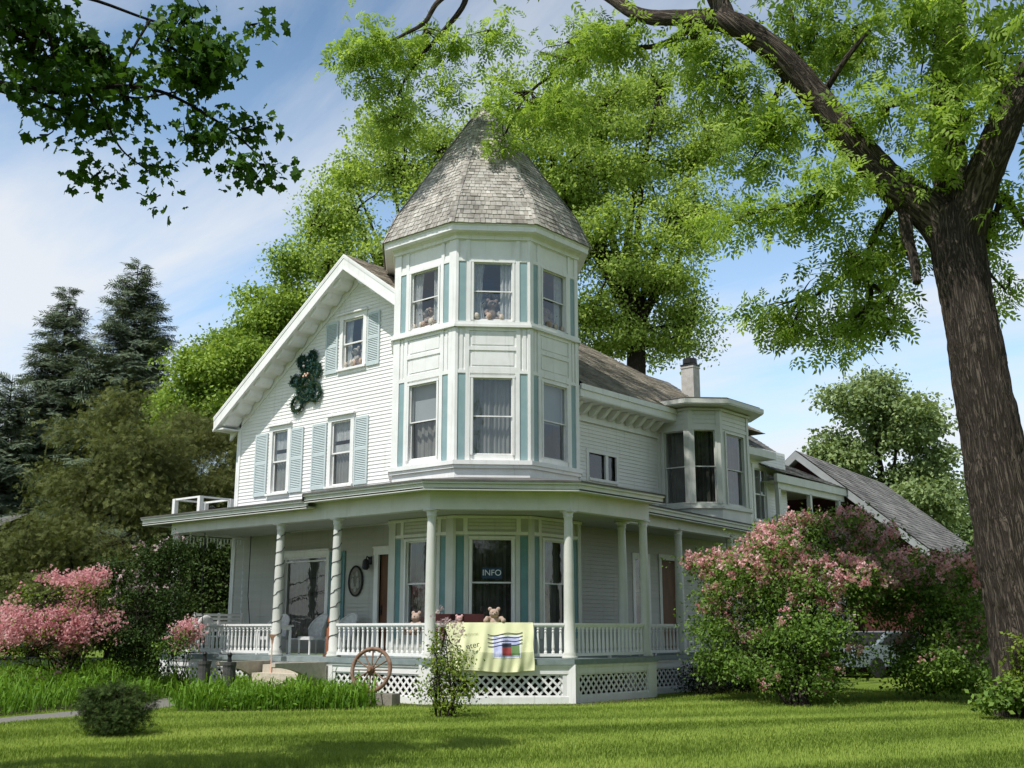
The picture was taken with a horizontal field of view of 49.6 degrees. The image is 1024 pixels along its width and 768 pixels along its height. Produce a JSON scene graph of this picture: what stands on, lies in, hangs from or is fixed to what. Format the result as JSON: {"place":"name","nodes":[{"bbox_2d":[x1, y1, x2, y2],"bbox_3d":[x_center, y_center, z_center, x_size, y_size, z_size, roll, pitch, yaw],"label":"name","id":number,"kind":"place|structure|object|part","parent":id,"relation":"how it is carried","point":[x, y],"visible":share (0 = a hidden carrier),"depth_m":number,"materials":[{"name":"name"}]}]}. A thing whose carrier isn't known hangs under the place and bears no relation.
{"place":"outdoors","nodes":[
{"label":"outdoors","id":0,"kind":"place"},
{"bbox_2d":[323,616,329,656],"bbox_3d":[-4.185,5.811,25.575,0.240,0.950,0.240,-10,-16,39],"label":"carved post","id":1,"kind":"object","parent":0,"point":[327,643],"visible":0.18,"depth_m":25.52,"materials":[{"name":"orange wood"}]},
{"bbox_2d":[0,638,1023,767],"bbox_3d":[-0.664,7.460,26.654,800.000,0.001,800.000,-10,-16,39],"label":"lawn","id":2,"kind":"structure","parent":0,"point":[873,683],"depth_m":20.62,"materials":[{"name":"green plant"}]},
{"bbox_2d":[0,372,89,656],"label":"spruce tree","id":3,"kind":"object","parent":2,"relation":"on","point":[9,445],"visible":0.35,"depth_m":54.67,"materials":[{"name":"green plant"}]},
{"bbox_2d":[0,514,95,668],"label":"bush","id":4,"kind":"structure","parent":2,"relation":"on","point":[4,520],"depth_m":38.34,"materials":[{"name":"green plant"}]},
{"bbox_2d":[0,286,103,656],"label":"spruce tree","id":5,"kind":"object","parent":2,"relation":"on","point":[47,385],"visible":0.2,"depth_m":57.95,"materials":[{"name":"green plant"}]},
{"bbox_2d":[0,698,181,722],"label":"path","id":6,"kind":"structure","parent":2,"relation":"on","point":[165,702],"depth_m":19.79,"materials":[{"name":"grey concrete"}]},
{"bbox_2d":[0,654,214,715],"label":"daylily bed","id":7,"kind":"object","parent":2,"relation":"on","point":[17,694],"visible":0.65,"depth_m":24.09,"materials":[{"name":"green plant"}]},
{"bbox_2d":[0,561,132,682],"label":"azalea bush","id":8,"kind":"object","parent":7,"relation":"on","point":[67,625],"visible":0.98,"depth_m":25.08,"materials":[{"name":"pink plant"}]},
{"bbox_2d":[0,373,206,671],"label":"olive tree","id":9,"kind":"object","parent":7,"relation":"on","point":[110,485],"visible":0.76,"depth_m":33.94,"materials":[{"name":"green plant"}]},
{"bbox_2d":[88,529,204,681],"bbox_3d":[-10.548,6.544,31.211,2.946,4.146,13.216,4,-13,-19],"label":"lilac bush","id":10,"kind":"object","parent":7,"relation":"on","point":[160,565],"visible":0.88,"depth_m":26.51,"materials":[{"name":"green plant"}]},
{"bbox_2d":[102,398,237,652],"bbox_3d":[-10.034,5.084,37.422,6.234,9.522,7.606,-10,-16,39],"label":"olive tree","id":11,"kind":"object","parent":7,"relation":"on","point":[219,481],"visible":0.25,"depth_m":37.22,"materials":[{"name":"green plant"}]},
{"bbox_2d":[145,614,208,681],"bbox_3d":[-7.754,6.466,26.332,1.384,1.930,5.010,2,-13,-8],"label":"azalea","id":12,"kind":"object","parent":7,"relation":"on","point":[189,628],"visible":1,"depth_m":24.81,"materials":[{"name":"pink plant"}]},
{"bbox_2d":[70,675,159,738],"bbox_3d":[-5.819,4.690,16.035,1.533,0.944,1.302,-10,-16,39],"label":"juniper shrub","id":13,"kind":"object","parent":2,"relation":"on","point":[109,709],"visible":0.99,"depth_m":15.79,"materials":[{"name":"green plant"}]},
{"bbox_2d":[25,257,210,660],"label":"spruce tree","id":14,"kind":"object","parent":2,"relation":"on","point":[128,359],"visible":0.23,"depth_m":57.27,"materials":[{"name":"green plant"}]},
{"bbox_2d":[90,390,201,657],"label":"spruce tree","id":15,"kind":"object","parent":2,"relation":"on","point":[99,646],"depth_m":56.51,"materials":[{"name":"green plant"}]},
{"bbox_2d":[0,0,304,225],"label":"maple tree","id":16,"kind":"object","parent":2,"relation":"on","point":[36,21],"visible":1,"depth_m":12.69,"materials":[{"name":"green plant"}]},
{"bbox_2d":[164,528,231,675],"bbox_3d":[-9.110,6.498,33.150,3.140,4.811,3.492,3,-13,-15],"label":"evergreen shrub","id":17,"kind":"object","parent":2,"relation":"on","point":[215,567],"visible":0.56,"depth_m":32.97,"materials":[{"name":"green plant"}]},
{"bbox_2d":[136,238,325,645],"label":"broad tree","id":18,"kind":"object","parent":2,"relation":"on","point":[225,361],"visible":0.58,"depth_m":46.95,"materials":[{"name":"green plant"}]},
{"bbox_2d":[180,706,360,709],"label":"bed soil","id":19,"kind":"structure","parent":2,"relation":"on","point":[261,709],"depth_m":21.23,"materials":[{"name":"brown soil"}]},
{"bbox_2d":[197,652,211,683],"bbox_3d":[-6.815,6.449,24.482,0.320,1.030,0.312,-10,-16,39],"label":"garden pedestal","id":20,"kind":"object","parent":19,"relation":"on","point":[204,666],"visible":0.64,"depth_m":24.41,"materials":[{"name":"grey stone"}]},
{"bbox_2d":[222,652,236,687],"bbox_3d":[-6.057,6.268,23.665,0.320,1.030,0.312,-10,-16,39],"label":"garden pedestal","id":21,"kind":"object","parent":19,"relation":"on","point":[229,667],"visible":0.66,"depth_m":23.59,"materials":[{"name":"grey stone"}]},
{"bbox_2d":[268,634,276,672],"bbox_3d":[-5.557,6.494,25.537,0.220,1.400,0.209,-10,-16,39],"label":"garden torch","id":22,"kind":"object","parent":19,"relation":"on","point":[272,636],"visible":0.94,"depth_m":25.61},
{"bbox_2d":[163,671,382,711],"bbox_3d":[-4.948,6.519,23.857,4.504,0.856,6.829,2,-13,-7],"label":"daylily bed","id":23,"kind":"object","parent":19,"relation":"on","point":[246,692],"visible":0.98,"depth_m":21.42,"materials":[{"name":"green plant"}]},
{"bbox_2d":[277,94,474,301],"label":"broad tree","id":24,"kind":"object","parent":2,"relation":"on","point":[335,226],"visible":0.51,"depth_m":41.41,"materials":[{"name":"green plant"}]},
{"bbox_2d":[368,693,399,706],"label":"timber block","id":25,"kind":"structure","parent":2,"relation":"on","point":[387,699],"depth_m":22.28,"materials":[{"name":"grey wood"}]},
{"bbox_2d":[350,647,391,692],"bbox_3d":[-2.888,5.862,22.691,0.940,0.926,0.257,-4,-13,18],"label":"wagon wheel","id":26,"kind":"object","parent":25,"relation":"on","point":[371,669],"visible":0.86,"depth_m":22.68,"materials":[{"name":"brown wood"}]},
{"bbox_2d":[403,605,489,717],"bbox_3d":[-1.150,4.946,19.705,1.504,2.010,1.304,0,-13,2],"label":"young bush","id":27,"kind":"object","parent":2,"relation":"on","point":[439,704],"visible":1,"depth_m":19.49,"materials":[{"name":"green plant"}]},
{"bbox_2d":[15,483,973,651],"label":"distant wood","id":28,"kind":"object","parent":2,"relation":"on","point":[968,529],"visible":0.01,"depth_m":86.19,"materials":[{"name":"green plant"}]},
{"bbox_2d":[140,106,850,704],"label":"victorian house","id":29,"kind":"structure","parent":2,"relation":"on","point":[570,484],"depth_m":27.49,"materials":[{"name":"white wood"}]},
{"bbox_2d":[183,536,243,617],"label":"icicle lights","id":30,"kind":"object","parent":29,"relation":"hanging from","point":[220,548],"visible":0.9,"depth_m":30.89},
{"bbox_2d":[192,535,253,637],"bbox_3d":[-7.731,5.447,29.928,0.560,2.750,1.600,-10,-16,39],"label":"porch swing","id":31,"kind":"object","parent":29,"relation":"hanging from","point":[218,619],"visible":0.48,"depth_m":29.99,"materials":[{"name":"wood"}]},
{"bbox_2d":[198,615,212,634],"bbox_3d":[-8.160,6.414,29.415,0.175,0.528,0.499,-10,-16,39],"label":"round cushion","id":32,"kind":"object","parent":31,"relation":"on","point":[207,619],"visible":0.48,"depth_m":29.39,"materials":[{"name":"fabric"}]},
{"bbox_2d":[258,614,289,653],"bbox_3d":[-6.157,6.475,28.723,0.754,1.020,0.677,-10,-16,39],"label":"wicker chair","id":33,"kind":"object","parent":29,"relation":"on","point":[285,621],"visible":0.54,"depth_m":28.91,"materials":[{"name":"wicker"}]},
{"bbox_2d":[255,625,293,654],"bbox_3d":[-6.022,6.459,27.958,0.950,0.720,0.500,-10,-16,39],"label":"side table","id":34,"kind":"object","parent":29,"relation":"on","point":[286,627],"visible":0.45,"depth_m":27.86,"materials":[{"name":"white wood"}]},
{"bbox_2d":[272,534,284,646],"bbox_3d":[-5.628,4.907,26.689,0.262,2.817,0.265,-10,-16,39],"label":"light string","id":35,"kind":"object","parent":29,"relation":"attached to","point":[274,581],"visible":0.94,"depth_m":26.63,"materials":[{"name":"plastic"}]},
{"bbox_2d":[264,421,292,499],"bbox_3d":[-6.517,2.165,31.194,1.040,2.126,0.286,-10,-16,39],"label":"window","id":36,"kind":"structure","parent":29,"relation":"in","point":[280,433],"depth_m":31.30,"materials":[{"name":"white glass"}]},
{"bbox_2d":[287,349,322,414],"bbox_3d":[-5.743,-0.093,30.866,1.449,1.839,0.295,-10,-16,39],"label":"bear wreath","id":37,"kind":"object","parent":29,"relation":"attached to","point":[307,365],"visible":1,"depth_m":30.81,"materials":[{"name":"green plant"}]},
{"bbox_2d":[282,548,330,640],"bbox_3d":[-5.463,5.648,29.626,2.070,2.386,0.462,-10,-16,39],"label":"window","id":38,"kind":"structure","parent":29,"relation":"in","point":[310,584],"depth_m":29.89,"materials":[{"name":"clear glass"}]},
{"bbox_2d":[297,613,327,654],"bbox_3d":[-4.999,6.327,28.055,0.623,1.019,0.759,10,-16,-37],"label":"wicker chair","id":39,"kind":"object","parent":29,"relation":"on","point":[317,627],"visible":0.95,"depth_m":28.27,"materials":[{"name":"wicker"}]},
{"bbox_2d":[328,529,341,639],"bbox_3d":[-4.039,4.616,25.380,0.262,2.817,0.265,-10,-16,39],"label":"light string","id":40,"kind":"object","parent":29,"relation":"attached to","point":[331,579],"visible":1,"depth_m":25.32,"materials":[{"name":"plastic"}]},
{"bbox_2d":[323,410,355,489],"bbox_3d":[-4.546,1.819,29.565,1.140,2.096,0.284,-10,-16,39],"label":"window","id":41,"kind":"structure","parent":29,"relation":"in","point":[339,470],"depth_m":29.68,"materials":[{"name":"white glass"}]},
{"bbox_2d":[340,613,357,651],"bbox_3d":[-4.178,6.187,27.426,0.756,1.019,0.649,-10,-16,39],"label":"wicker chair","id":42,"kind":"object","parent":29,"relation":"on","point":[351,618],"visible":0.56,"depth_m":27.70,"materials":[{"name":"wicker"}]},
{"bbox_2d":[344,346,359,366],"bbox_3d":[-4.312,-0.743,30.157,0.404,0.594,0.466,9,-16,-36],"label":"soft toy","id":43,"kind":"object","parent":29,"relation":"in","point":[355,351],"visible":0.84,"depth_m":30.11,"materials":[{"name":"fabric"}]},
{"bbox_2d":[336,307,368,375],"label":"window","id":44,"kind":"structure","parent":29,"relation":"in","point":[347,319],"depth_m":30.11,"materials":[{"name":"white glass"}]},
{"bbox_2d":[348,565,362,596],"bbox_3d":[-3.989,5.033,28.273,0.550,0.787,0.080,-10,-16,39],"label":"wall plaque","id":45,"kind":"object","parent":29,"relation":"attached to","point":[355,581],"depth_m":28.25,"materials":[{"name":"brown metal"}]},
{"bbox_2d":[353,349,361,364],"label":"soft toy","id":46,"kind":"object","parent":29,"relation":"in","point":[357,362],"visible":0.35,"depth_m":29.87,"materials":[{"name":"fabric"}]},
{"bbox_2d":[362,556,371,569],"bbox_3d":[-3.673,4.519,27.976,0.200,0.355,0.245,-10,-16,39],"label":"wall lamp","id":47,"kind":"object","parent":29,"relation":"attached to","point":[366,563],"visible":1,"depth_m":27.90,"materials":[{"name":"metal"}]},
{"bbox_2d":[372,546,388,652],"bbox_3d":[-3.205,5.377,27.606,0.700,2.640,0.190,-10,-16,39],"label":"front door","id":48,"kind":"structure","parent":29,"relation":"in","point":[378,550],"depth_m":27.72,"materials":[{"name":"brown wood"}]},
{"bbox_2d":[404,611,421,634],"bbox_3d":[-2.125,5.174,23.961,0.406,0.516,0.350,-10,-16,39],"label":"plush toy","id":49,"kind":"object","parent":29,"relation":"on","point":[415,617],"visible":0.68,"depth_m":23.94,"materials":[{"name":"fabric"}]},
{"bbox_2d":[402,537,436,627],"bbox_3d":[-2.030,4.644,25.812,1.064,2.052,0.399,-10,-16,39],"label":"window","id":50,"kind":"structure","parent":29,"relation":"in","point":[421,544],"depth_m":26.06,"materials":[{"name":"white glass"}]},
{"bbox_2d":[413,308,428,328],"bbox_3d":[-2.227,-1.607,27.430,0.422,0.539,0.392,-10,-16,39],"label":"soft toy","id":51,"kind":"object","parent":29,"relation":"in","point":[425,314],"visible":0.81,"depth_m":27.41,"materials":[{"name":"fabric"}]},
{"bbox_2d":[406,378,438,460],"bbox_3d":[-2.042,0.887,26.633,1.064,1.902,0.364,-10,-16,39],"label":"window","id":52,"kind":"structure","parent":29,"relation":"in","point":[425,394],"depth_m":26.78,"materials":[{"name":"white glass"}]},
{"bbox_2d":[409,264,440,330],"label":"window","id":53,"kind":"structure","parent":29,"relation":"in","point":[416,277],"depth_m":27.43,"materials":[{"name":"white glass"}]},
{"bbox_2d":[421,307,435,326],"bbox_3d":[-1.992,-1.659,27.235,0.434,0.554,0.403,-10,-16,39],"label":"soft toy","id":54,"kind":"object","parent":29,"relation":"in","point":[430,313],"visible":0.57,"depth_m":27.22,"materials":[{"name":"fabric"}]},
{"bbox_2d":[428,307,437,324],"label":"soft toy","id":55,"kind":"object","parent":29,"relation":"in","point":[431,321],"visible":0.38,"depth_m":26.94,"materials":[{"name":"fabric"}]},
{"bbox_2d":[455,614,462,621],"bbox_3d":[-1.115,5.038,23.432,0.251,0.318,0.216,1,-13,-5],"label":"plush","id":56,"kind":"object","parent":29,"relation":"on","point":[457,616],"visible":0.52,"depth_m":23.45,"materials":[{"name":"fabric"}]},
{"bbox_2d":[435,614,483,652],"bbox_3d":[-1.150,5.481,24.065,1.050,0.940,0.490,1,-13,-5],"label":"porch bench","id":57,"kind":"object","parent":29,"relation":"on","point":[472,617],"visible":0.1,"depth_m":23.91,"materials":[{"name":"brown wood"}]},
{"bbox_2d":[474,299,489,318],"bbox_3d":[-0.738,-1.804,26.692,0.473,0.600,0.408,3,-13,-14],"label":"soft toy","id":58,"kind":"object","parent":29,"relation":"in","point":[483,303],"visible":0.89,"depth_m":26.64,"materials":[{"name":"fabric"}]},
{"bbox_2d":[482,292,495,309],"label":"soft toy","id":59,"kind":"object","parent":29,"relation":"in","point":[485,295],"visible":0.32,"depth_m":27.14,"materials":[{"name":"fabric"}]},
{"bbox_2d":[446,622,534,672],"bbox_3d":[-0.458,5.507,23.155,1.840,1.015,0.386,1,-13,-5],"label":"banner","id":60,"kind":"object","parent":29,"relation":"hanging from","point":[506,647],"visible":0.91,"depth_m":23.08,"materials":[{"name":"fabric"}]},
{"bbox_2d":[482,567,501,578],"bbox_3d":[-0.458,4.295,25.161,0.460,0.250,0.019,1,-13,-5],"label":"info sign","id":61,"kind":"object","parent":29,"relation":"attached to","point":[491,572],"visible":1,"depth_m":25.16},
{"bbox_2d":[469,536,514,621],"bbox_3d":[-0.470,4.522,25.265,1.064,2.053,0.400,1,-13,-5],"label":"window","id":62,"kind":"structure","parent":29,"relation":"in","point":[484,551],"depth_m":25.38,"materials":[{"name":"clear glass"}]},
{"bbox_2d":[470,375,514,454],"bbox_3d":[-0.466,0.756,26.042,1.064,1.903,0.283,1,-13,-5],"label":"window","id":63,"kind":"structure","parent":29,"relation":"in","point":[492,398],"depth_m":26.11,"materials":[{"name":"clear glass"}]},
{"bbox_2d":[471,259,514,320],"bbox_3d":[-0.463,-2.233,26.676,1.064,1.512,0.223,1,-13,-5],"label":"window","id":64,"kind":"structure","parent":29,"relation":"in","point":[507,267],"depth_m":26.72,"materials":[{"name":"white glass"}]},
{"bbox_2d":[484,298,502,319],"bbox_3d":[-0.451,-1.793,26.718,0.463,0.590,0.402,4,-13,-19],"label":"soft toy","id":65,"kind":"object","parent":29,"relation":"in","point":[492,307],"visible":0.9,"depth_m":26.70,"materials":[{"name":"fabric"}]},
{"bbox_2d":[483,607,505,622],"bbox_3d":[-0.374,4.973,23.480,0.475,0.481,0.303,1,-13,-5],"label":"teddy bear","id":66,"kind":"object","parent":29,"relation":"on","point":[493,616],"visible":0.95,"depth_m":23.47},
{"bbox_2d":[491,294,499,310],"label":"soft toy","id":67,"kind":"object","parent":29,"relation":"in","point":[494,296],"visible":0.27,"depth_m":27.16,"materials":[{"name":"fabric"}]},
{"bbox_2d":[497,302,510,319],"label":"soft toy","id":68,"kind":"object","parent":29,"relation":"in","point":[501,315],"visible":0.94,"depth_m":26.59,"materials":[{"name":"fabric"}]},
{"bbox_2d":[543,307,557,329],"bbox_3d":[0.888,-1.634,27.423,0.423,0.591,0.458,-10,-16,39],"label":"soft toy","id":69,"kind":"object","parent":29,"relation":"in","point":[546,313],"visible":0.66,"depth_m":27.39,"materials":[{"name":"fabric"}]},
{"bbox_2d":[542,538,563,627],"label":"window","id":70,"kind":"structure","parent":29,"relation":"in","point":[550,546],"depth_m":26.23,"materials":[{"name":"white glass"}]},
{"bbox_2d":[541,265,567,332],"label":"window","id":71,"kind":"structure","parent":29,"relation":"in","point":[560,301],"depth_m":27.69,"materials":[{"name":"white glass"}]},
{"bbox_2d":[542,379,568,462],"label":"window","id":72,"kind":"structure","parent":29,"relation":"in","point":[555,402],"depth_m":27.03,"materials":[{"name":"white glass"}]},
{"bbox_2d":[548,311,563,331],"bbox_3d":[1.051,-1.565,27.628,0.370,0.544,0.426,-10,-16,39],"label":"soft toy","id":73,"kind":"object","parent":29,"relation":"in","point":[551,318],"visible":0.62,"depth_m":27.59,"materials":[{"name":"fabric"}]},
{"bbox_2d":[586,448,618,485],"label":"window","id":74,"kind":"structure","parent":29,"relation":"in","point":[606,470],"depth_m":29.32,"materials":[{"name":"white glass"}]},
{"bbox_2d":[631,553,651,632],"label":"window","id":75,"kind":"structure","parent":29,"relation":"in","point":[635,556],"depth_m":29.71,"materials":[{"name":"white glass"}]},
{"bbox_2d":[658,554,676,649],"bbox_3d":[4.391,6.101,30.843,0.170,2.630,1.220,-10,-16,39],"label":"side door","id":76,"kind":"structure","parent":29,"relation":"in","point":[667,599],"depth_m":30.86,"materials":[{"name":"brown wood"}]},
{"bbox_2d":[661,428,686,504],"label":"window","id":77,"kind":"structure","parent":29,"relation":"in","point":[678,449],"depth_m":31.16,"materials":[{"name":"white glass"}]},
{"bbox_2d":[692,428,718,502],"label":"window","id":78,"kind":"structure","parent":29,"relation":"in","point":[702,448],"depth_m":30.88,"materials":[{"name":"glass"}]},
{"bbox_2d":[724,431,746,506],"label":"window","id":79,"kind":"structure","parent":29,"relation":"in","point":[728,442],"depth_m":31.66,"materials":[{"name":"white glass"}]},
{"bbox_2d":[751,463,771,524],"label":"window","id":80,"kind":"structure","parent":29,"relation":"in","point":[764,470],"depth_m":35.98,"materials":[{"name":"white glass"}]},
{"bbox_2d":[400,698,655,706],"bbox_3d":[0.513,6.667,23.116,6.429,0.001,1.936,4,-13,-18],"label":"foundation bed","id":81,"kind":"object","parent":2,"relation":"on","point":[555,704],"visible":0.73,"depth_m":22.74,"materials":[{"name":"soil"}]},
{"bbox_2d":[454,49,755,375],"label":"broad tree","id":82,"kind":"object","parent":2,"relation":"on","point":[627,272],"visible":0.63,"depth_m":44.18,"materials":[{"name":"green plant"}]},
{"bbox_2d":[314,0,1023,718],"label":"old ash tree","id":83,"kind":"object","parent":2,"relation":"on","point":[952,216],"visible":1,"depth_m":22.38,"materials":[{"name":"green plant"}]},
{"bbox_2d":[665,649,846,695],"bbox_3d":[6.668,7.385,28.645,1.981,1.154,8.103,-10,-16,39],"label":"hedge","id":84,"kind":"object","parent":2,"relation":"on","point":[705,688],"visible":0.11,"depth_m":26.26,"materials":[{"name":"green plant"}]},
{"bbox_2d":[660,502,926,706],"bbox_3d":[6.101,4.772,24.431,5.102,4.444,5.342,-10,-16,39],"label":"flowering shrub","id":85,"kind":"object","parent":2,"relation":"on","point":[748,572],"visible":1,"depth_m":23.69,"materials":[{"name":"green plant"}]},
{"bbox_2d":[797,362,970,544],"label":"pale tree","id":86,"kind":"object","parent":2,"relation":"on","point":[880,415],"visible":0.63,"depth_m":58.07,"materials":[{"name":"green plant"}]},
{"bbox_2d":[834,631,950,677],"bbox_3d":[12.446,8.992,36.943,4.400,1.468,1.800,7,-14,-29],"label":"parked car","id":87,"kind":"object","parent":2,"relation":"on","point":[876,672],"visible":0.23,"depth_m":35.77,"materials":[{"name":"paint"}]},
{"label":"car window","id":88,"kind":"part","parent":87,"relation":"part of","materials":[{"name":"glass"}]},
{"bbox_2d":[844,533,992,699],"bbox_3d":[9.135,5.209,24.959,4.420,3.812,4.656,-10,-16,39],"label":"flowering shrub","id":89,"kind":"object","parent":2,"relation":"on","point":[959,622],"visible":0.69,"depth_m":23.98,"materials":[{"name":"green plant"}]},
{"bbox_2d":[964,670,1023,716],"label":"shrub","id":90,"kind":"object","parent":2,"relation":"on","point":[999,700],"visible":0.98,"depth_m":18.60,"materials":[{"name":"green plant"}]},
{"bbox_2d":[998,629,1023,691],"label":"shrub","id":91,"kind":"object","parent":2,"relation":"on","point":[1015,661],"visible":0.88,"depth_m":18.88,"materials":[{"name":"green plant"}]},
{"bbox_2d":[0,0,1023,525],"label":"sky","id":92,"kind":"structure","parent":0,"point":[50,238],"materials":[{"name":"blue"}]},
{"bbox_2d":[785,450,989,674],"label":"barn","id":93,"kind":"structure","parent":0,"point":[888,502],"depth_m":41.12,"materials":[{"name":"grey wood"}]}
]}

